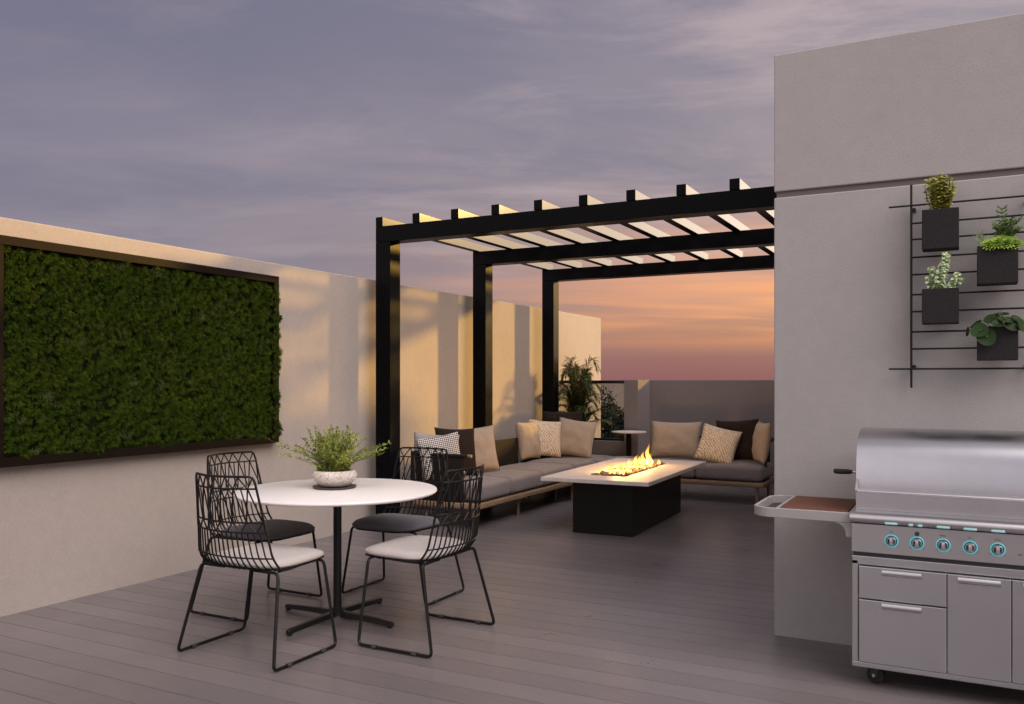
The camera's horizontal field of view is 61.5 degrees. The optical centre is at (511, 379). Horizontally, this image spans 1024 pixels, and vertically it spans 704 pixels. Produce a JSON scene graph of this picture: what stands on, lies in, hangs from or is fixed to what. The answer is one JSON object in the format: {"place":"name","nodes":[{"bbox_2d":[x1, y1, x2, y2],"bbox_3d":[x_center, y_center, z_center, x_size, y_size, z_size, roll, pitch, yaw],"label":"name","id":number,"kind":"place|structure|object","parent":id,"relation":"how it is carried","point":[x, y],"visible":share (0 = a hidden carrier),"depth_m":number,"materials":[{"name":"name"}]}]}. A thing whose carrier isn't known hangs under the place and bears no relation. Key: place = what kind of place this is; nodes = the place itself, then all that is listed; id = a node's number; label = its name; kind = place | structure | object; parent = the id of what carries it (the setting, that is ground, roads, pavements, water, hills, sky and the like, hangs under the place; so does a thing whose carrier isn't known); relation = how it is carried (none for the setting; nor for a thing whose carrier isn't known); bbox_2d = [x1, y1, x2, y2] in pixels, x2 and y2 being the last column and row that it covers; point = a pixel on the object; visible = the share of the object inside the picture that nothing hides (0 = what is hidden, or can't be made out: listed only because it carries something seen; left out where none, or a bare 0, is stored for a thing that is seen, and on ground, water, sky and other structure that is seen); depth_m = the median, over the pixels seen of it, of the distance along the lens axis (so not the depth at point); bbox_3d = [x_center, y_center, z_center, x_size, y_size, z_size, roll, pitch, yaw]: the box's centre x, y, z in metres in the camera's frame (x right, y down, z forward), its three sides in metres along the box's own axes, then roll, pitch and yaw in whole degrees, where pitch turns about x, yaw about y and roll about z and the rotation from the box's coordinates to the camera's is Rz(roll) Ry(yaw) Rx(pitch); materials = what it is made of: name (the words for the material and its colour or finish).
{"place":"outdoors","nodes":[
{"label":"outdoors","id":0,"kind":"place"},
{"bbox_2d":[0,0,1023,379],"label":"sky","id":1,"kind":"structure","parent":0,"point":[272,131],"materials":[{"name":"purple"}]},
{"bbox_2d":[601,384,623,414],"bbox_3d":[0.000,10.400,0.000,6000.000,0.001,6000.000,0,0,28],"label":"ground","id":2,"kind":"structure","parent":0,"point":[617,393],"depth_m":662.54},
{"bbox_2d":[601,385,623,438],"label":"tree","id":3,"kind":"object","parent":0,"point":[606,430],"visible":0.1,"depth_m":46.51,"materials":[{"name":"green plant"}]},
{"bbox_3d":[0.890,1.140,11.539,0.390,0.520,0.390,0,0,28],"label":"planter pot","id":4,"kind":"object","parent":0,"visible":0},
{"bbox_2d":[550,355,618,424],"bbox_3d":[0.951,0.292,11.362,0.948,1.279,0.911,0,0,4],"label":"palm","id":5,"kind":"object","parent":4,"relation":"in","point":[576,398],"visible":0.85,"depth_m":11.40,"materials":[{"name":"green plant"}]},
{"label":"terrace floor slab","id":6,"kind":"structure","parent":0,"visible":0},
{"bbox_2d":[0,483,1023,703],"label":"deck","id":7,"kind":"structure","parent":6,"relation":"on","point":[677,608],"depth_m":4.75,"materials":[{"name":"grey wood"}]},
{"bbox_2d":[190,451,322,621],"bbox_3d":[-1.564,0.930,5.332,0.623,0.937,0.673,0,0,28],"label":"wire chair","id":8,"kind":"object","parent":7,"relation":"on","point":[279,529],"visible":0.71,"depth_m":5.32,"materials":[{"name":"metal"}]},
{"bbox_2d":[177,472,336,671],"bbox_3d":[-1.310,0.930,4.460,0.673,0.937,0.623,0,0,28],"label":"wire chair","id":9,"kind":"object","parent":7,"relation":"on","point":[266,558],"visible":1,"depth_m":4.30,"materials":[{"name":"black metal"}]},
{"bbox_2d":[0,217,600,616],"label":"boundary wall","id":10,"kind":"structure","parent":7,"relation":"on","point":[74,530],"depth_m":7.26,"materials":[{"name":"beige paint"}]},
{"bbox_2d":[0,235,283,467],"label":"moss panel","id":11,"kind":"object","parent":10,"relation":"attached to","point":[106,354],"visible":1,"depth_m":5.78,"materials":[{"name":"green plant"}]},
{"bbox_2d":[234,478,436,635],"bbox_3d":[-1.024,1.020,5.047,1.166,0.759,1.166,0,0,28],"label":"dining table","id":12,"kind":"object","parent":7,"relation":"on","point":[363,492],"visible":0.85,"depth_m":4.97,"materials":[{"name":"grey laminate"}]},
{"bbox_2d":[312,468,356,489],"bbox_3d":[-1.055,0.588,5.114,0.262,0.106,0.262,0,0,28],"label":"bowl planter","id":13,"kind":"object","parent":12,"relation":"on","point":[325,480],"visible":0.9,"depth_m":5.02,"materials":[{"name":"grey"}]},
{"bbox_2d":[268,423,390,471],"bbox_3d":[-1.067,0.408,5.144,0.612,0.325,0.622,0,0,-42],"label":"leafy plant","id":14,"kind":"object","parent":13,"relation":"in","point":[341,458],"visible":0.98,"depth_m":5.08,"materials":[{"name":"green plant"}]},
{"bbox_2d":[342,447,464,605],"bbox_3d":[-0.718,0.930,5.634,0.673,0.937,0.623,0,0,28],"label":"wire chair","id":15,"kind":"object","parent":7,"relation":"on","point":[389,522],"visible":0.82,"depth_m":5.64,"materials":[{"name":"metal"}]},
{"bbox_2d":[357,464,494,657],"bbox_3d":[-0.464,0.930,4.706,0.623,0.937,0.673,0,0,28],"label":"wire chair","id":16,"kind":"object","parent":7,"relation":"on","point":[420,549],"visible":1,"depth_m":4.55,"materials":[{"name":"metal"}]},
{"bbox_2d":[411,438,572,525],"bbox_3d":[-0.125,1.042,9.090,0.748,0.715,2.240,0,0,28],"label":"sofa","id":17,"kind":"object","parent":7,"relation":"on","point":[512,479],"visible":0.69,"depth_m":8.59,"materials":[{"name":"grey fabric"}]},
{"bbox_2d":[410,432,459,476],"bbox_3d":[-0.751,0.737,8.348,0.460,0.440,0.170,3,-9,10],"label":"throw pillow","id":18,"kind":"object","parent":17,"relation":"on","point":[420,435],"visible":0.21,"depth_m":8.36,"materials":[{"name":"grey fabric"}]},
{"bbox_2d":[415,431,464,479],"bbox_3d":[-0.686,0.737,8.247,0.420,0.420,0.153,-10,-2,-11],"label":"throw pillow","id":19,"kind":"object","parent":17,"relation":"on","point":[449,443],"visible":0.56,"depth_m":8.20,"materials":[{"name":"white fabric"}]},
{"bbox_2d":[434,427,476,475],"bbox_3d":[-0.553,0.714,8.529,0.470,0.490,0.167,4,-14,-35],"label":"throw pillow","id":20,"kind":"object","parent":17,"relation":"on","point":[466,442],"visible":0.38,"depth_m":8.53,"materials":[{"name":"fabric"}]},
{"bbox_2d":[474,425,499,470],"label":"throw pillow","id":21,"kind":"object","parent":17,"relation":"on","point":[485,451],"visible":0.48,"depth_m":8.87,"materials":[{"name":"beige fabric"}]},
{"bbox_2d":[376,178,776,513],"bbox_3d":[1.348,-0.062,8.803,3.964,2.925,3.754,0,0,28],"label":"pergola","id":22,"kind":"object","parent":7,"relation":"on","point":[635,210],"visible":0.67,"depth_m":8.21,"materials":[{"name":"black metal"}]},
{"bbox_2d":[521,454,646,499],"bbox_3d":[0.905,1.042,10.559,1.198,0.715,1.280,0,0,28],"label":"corner seat","id":23,"kind":"object","parent":7,"relation":"on","point":[575,461],"visible":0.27,"depth_m":10.39,"materials":[{"name":"grey fabric"}]},
{"bbox_2d":[516,421,540,460],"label":"throw pillow","id":24,"kind":"object","parent":23,"relation":"on","point":[529,443],"visible":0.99,"depth_m":10.23,"materials":[{"name":"beige fabric"}]},
{"bbox_2d":[528,418,561,457],"bbox_3d":[0.407,0.726,10.679,0.460,0.470,0.166,6,-15,-21],"label":"throw pillow","id":25,"kind":"object","parent":23,"relation":"on","point":[549,434],"visible":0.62,"depth_m":10.63,"materials":[{"name":"beige fabric"}]},
{"bbox_2d":[542,411,582,421],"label":"throw pillow","id":26,"kind":"object","parent":23,"relation":"on","point":[574,415],"visible":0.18,"depth_m":10.99,"materials":[{"name":"fabric"}]},
{"bbox_2d":[559,417,597,457],"bbox_3d":[0.792,0.725,10.746,0.490,0.480,0.176,8,-14,14],"label":"throw pillow","id":27,"kind":"object","parent":23,"relation":"on","point":[576,438],"visible":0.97,"depth_m":10.68,"materials":[{"name":"beige fabric"}]},
{"bbox_2d":[561,440,623,456],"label":"wall","id":28,"kind":"structure","parent":7,"relation":"on","point":[608,448],"depth_m":11.67,"materials":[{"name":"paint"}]},
{"bbox_2d":[560,380,623,440],"bbox_3d":[1.110,0.415,11.853,0.983,0.820,0.050,0,0,28],"label":"glass railing","id":29,"kind":"object","parent":28,"relation":"on","point":[609,382],"visible":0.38,"depth_m":11.72,"materials":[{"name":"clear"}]},
{"bbox_2d":[541,458,705,536],"bbox_3d":[1.177,1.139,8.527,1.010,0.523,2.130,0,0,26],"label":"fire table","id":30,"kind":"object","parent":7,"relation":"on","point":[633,505],"visible":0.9,"depth_m":7.85,"materials":[{"name":"black"}]},
{"bbox_2d":[591,460,665,476],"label":"lava rocks","id":31,"kind":"object","parent":30,"relation":"on","point":[634,470],"visible":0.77,"depth_m":8.34,"materials":[{"name":"yellow stone"}]},
{"bbox_2d":[598,451,659,473],"bbox_3d":[1.168,0.775,8.502,0.301,0.230,1.248,0,0,26],"label":"fire","id":32,"kind":"object","parent":31,"relation":"on","point":[648,460],"visible":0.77,"depth_m":8.81,"materials":[{"name":"yellow"}]},
{"bbox_2d":[611,430,646,455],"bbox_3d":[1.522,1.034,11.205,0.460,0.731,0.460,0,0,28],"label":"side table","id":33,"kind":"object","parent":7,"relation":"on","point":[628,441],"visible":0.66,"depth_m":11.18,"materials":[{"name":"concrete"}]},
{"bbox_2d":[624,380,773,487],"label":"parapet wall","id":34,"kind":"structure","parent":7,"relation":"on","point":[709,402],"depth_m":11.50,"materials":[{"name":"paint"}]},
{"bbox_2d":[651,435,773,502],"bbox_3d":[2.293,1.042,10.234,1.530,0.715,0.758,0,0,28],"label":"sofa","id":35,"kind":"object","parent":7,"relation":"on","point":[757,475],"visible":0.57,"depth_m":9.78,"materials":[{"name":"grey fabric"}]},
{"bbox_2d":[650,421,701,458],"bbox_3d":[1.994,0.728,10.492,0.620,0.460,0.196,0,-13,22],"label":"throw pillow","id":36,"kind":"object","parent":35,"relation":"on","point":[671,439],"visible":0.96,"depth_m":10.42,"materials":[{"name":"beige fabric"}]},
{"bbox_2d":[693,423,742,462],"bbox_3d":[2.403,0.759,10.038,0.460,0.460,0.164,14,-19,23],"label":"throw pillow","id":37,"kind":"object","parent":35,"relation":"on","point":[717,445],"visible":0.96,"depth_m":9.98,"materials":[{"name":"beige fabric"}]},
{"bbox_2d":[716,418,758,459],"bbox_3d":[2.656,0.710,10.127,0.500,0.500,0.172,-4,-15,25],"label":"throw pillow","id":38,"kind":"object","parent":35,"relation":"on","point":[745,443],"visible":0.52,"depth_m":10.04,"materials":[{"name":"fabric"}]},
{"bbox_2d":[752,421,771,463],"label":"throw pillow","id":39,"kind":"object","parent":35,"relation":"on","point":[762,435],"visible":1,"depth_m":9.72,"materials":[{"name":"beige fabric"}]},
{"bbox_2d":[754,427,1023,689],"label":"grill","id":40,"kind":"object","parent":7,"relation":"on","point":[934,530],"visible":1,"depth_m":3.78,"materials":[{"name":"metal"}]},
{"bbox_2d":[948,573,1010,682],"bbox_3d":[1.995,1.059,3.676,0.239,0.434,0.059,0,0,28],"label":"door","id":41,"kind":"structure","parent":40,"relation":"in","point":[979,607],"depth_m":3.67,"materials":[{"name":"metal"}]},
{"bbox_2d":[1012,579,1023,684],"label":"door","id":42,"kind":"structure","parent":40,"relation":"in","point":[1017,585],"depth_m":3.61,"materials":[{"name":"metal"}]},
{"bbox_2d":[774,13,1023,644],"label":"wall block","id":43,"kind":"structure","parent":7,"relation":"on","point":[868,133],"depth_m":4.50,"materials":[{"name":"grey paint"}]},
{"bbox_2d":[889,185,1023,387],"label":"wall trellis","id":44,"kind":"object","parent":43,"relation":"attached to","point":[912,366],"depth_m":4.29,"materials":[{"name":"black metal"}]},
{"bbox_2d":[922,207,958,251],"bbox_3d":[2.113,-0.738,4.241,0.162,0.195,0.128,0,0,28],"label":"planter box","id":45,"kind":"object","parent":44,"relation":"hanging from","point":[940,229],"visible":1,"depth_m":4.18,"materials":[{"name":"black metal"}]},
{"bbox_2d":[922,172,956,208],"bbox_3d":[2.098,-0.919,4.226,0.161,0.205,0.123,0,0,28],"label":"herb","id":46,"kind":"object","parent":45,"relation":"on","point":[938,198],"visible":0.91,"depth_m":4.21,"materials":[{"name":"green plant"}]},
{"bbox_2d":[922,287,958,324],"bbox_3d":[2.113,-0.361,4.241,0.162,0.171,0.128,0,0,28],"label":"planter box","id":47,"kind":"object","parent":44,"relation":"hanging from","point":[940,306],"visible":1,"depth_m":4.18,"materials":[{"name":"black metal"}]},
{"bbox_2d":[924,251,963,288],"bbox_3d":[2.116,-0.525,4.209,0.179,0.208,0.094,0,0,28],"label":"stonecrop","id":48,"kind":"object","parent":47,"relation":"on","point":[938,280],"visible":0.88,"depth_m":4.20,"materials":[{"name":"green plant"}]},
{"bbox_2d":[977,244,1017,285],"bbox_3d":[2.328,-0.548,4.127,0.170,0.183,0.128,0,0,28],"label":"planter box","id":49,"kind":"object","parent":44,"relation":"hanging from","point":[998,267],"visible":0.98,"depth_m":4.07,"materials":[{"name":"black metal"}]},
{"bbox_2d":[974,229,987,245],"bbox_3d":[2.252,-0.684,4.130,0.079,0.086,0.054,0,0,28],"label":"spiky plant","id":50,"kind":"object","parent":49,"relation":"on","point":[981,238],"visible":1,"depth_m":4.12,"materials":[{"name":"green plant"}]},
{"bbox_2d":[979,235,1023,250],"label":"succulent","id":51,"kind":"object","parent":49,"relation":"in","point":[1001,241],"visible":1,"depth_m":4.07,"materials":[{"name":"green plant"}]},
{"bbox_2d":[991,205,1023,236],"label":"fern","id":52,"kind":"object","parent":49,"relation":"on","point":[1006,228],"visible":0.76,"depth_m":4.10,"materials":[{"name":"green plant"}]},
{"bbox_2d":[977,326,1017,360],"bbox_3d":[2.328,-0.174,4.127,0.170,0.161,0.128,0,0,28],"label":"planter box","id":53,"kind":"object","parent":44,"relation":"hanging from","point":[1004,347],"visible":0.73,"depth_m":4.06,"materials":[{"name":"black metal"}]},
{"bbox_2d":[966,310,1023,345],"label":"round leaf plant","id":54,"kind":"object","parent":53,"relation":"in","point":[983,334],"visible":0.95,"depth_m":4.07,"materials":[{"name":"green plant"}]}
]}

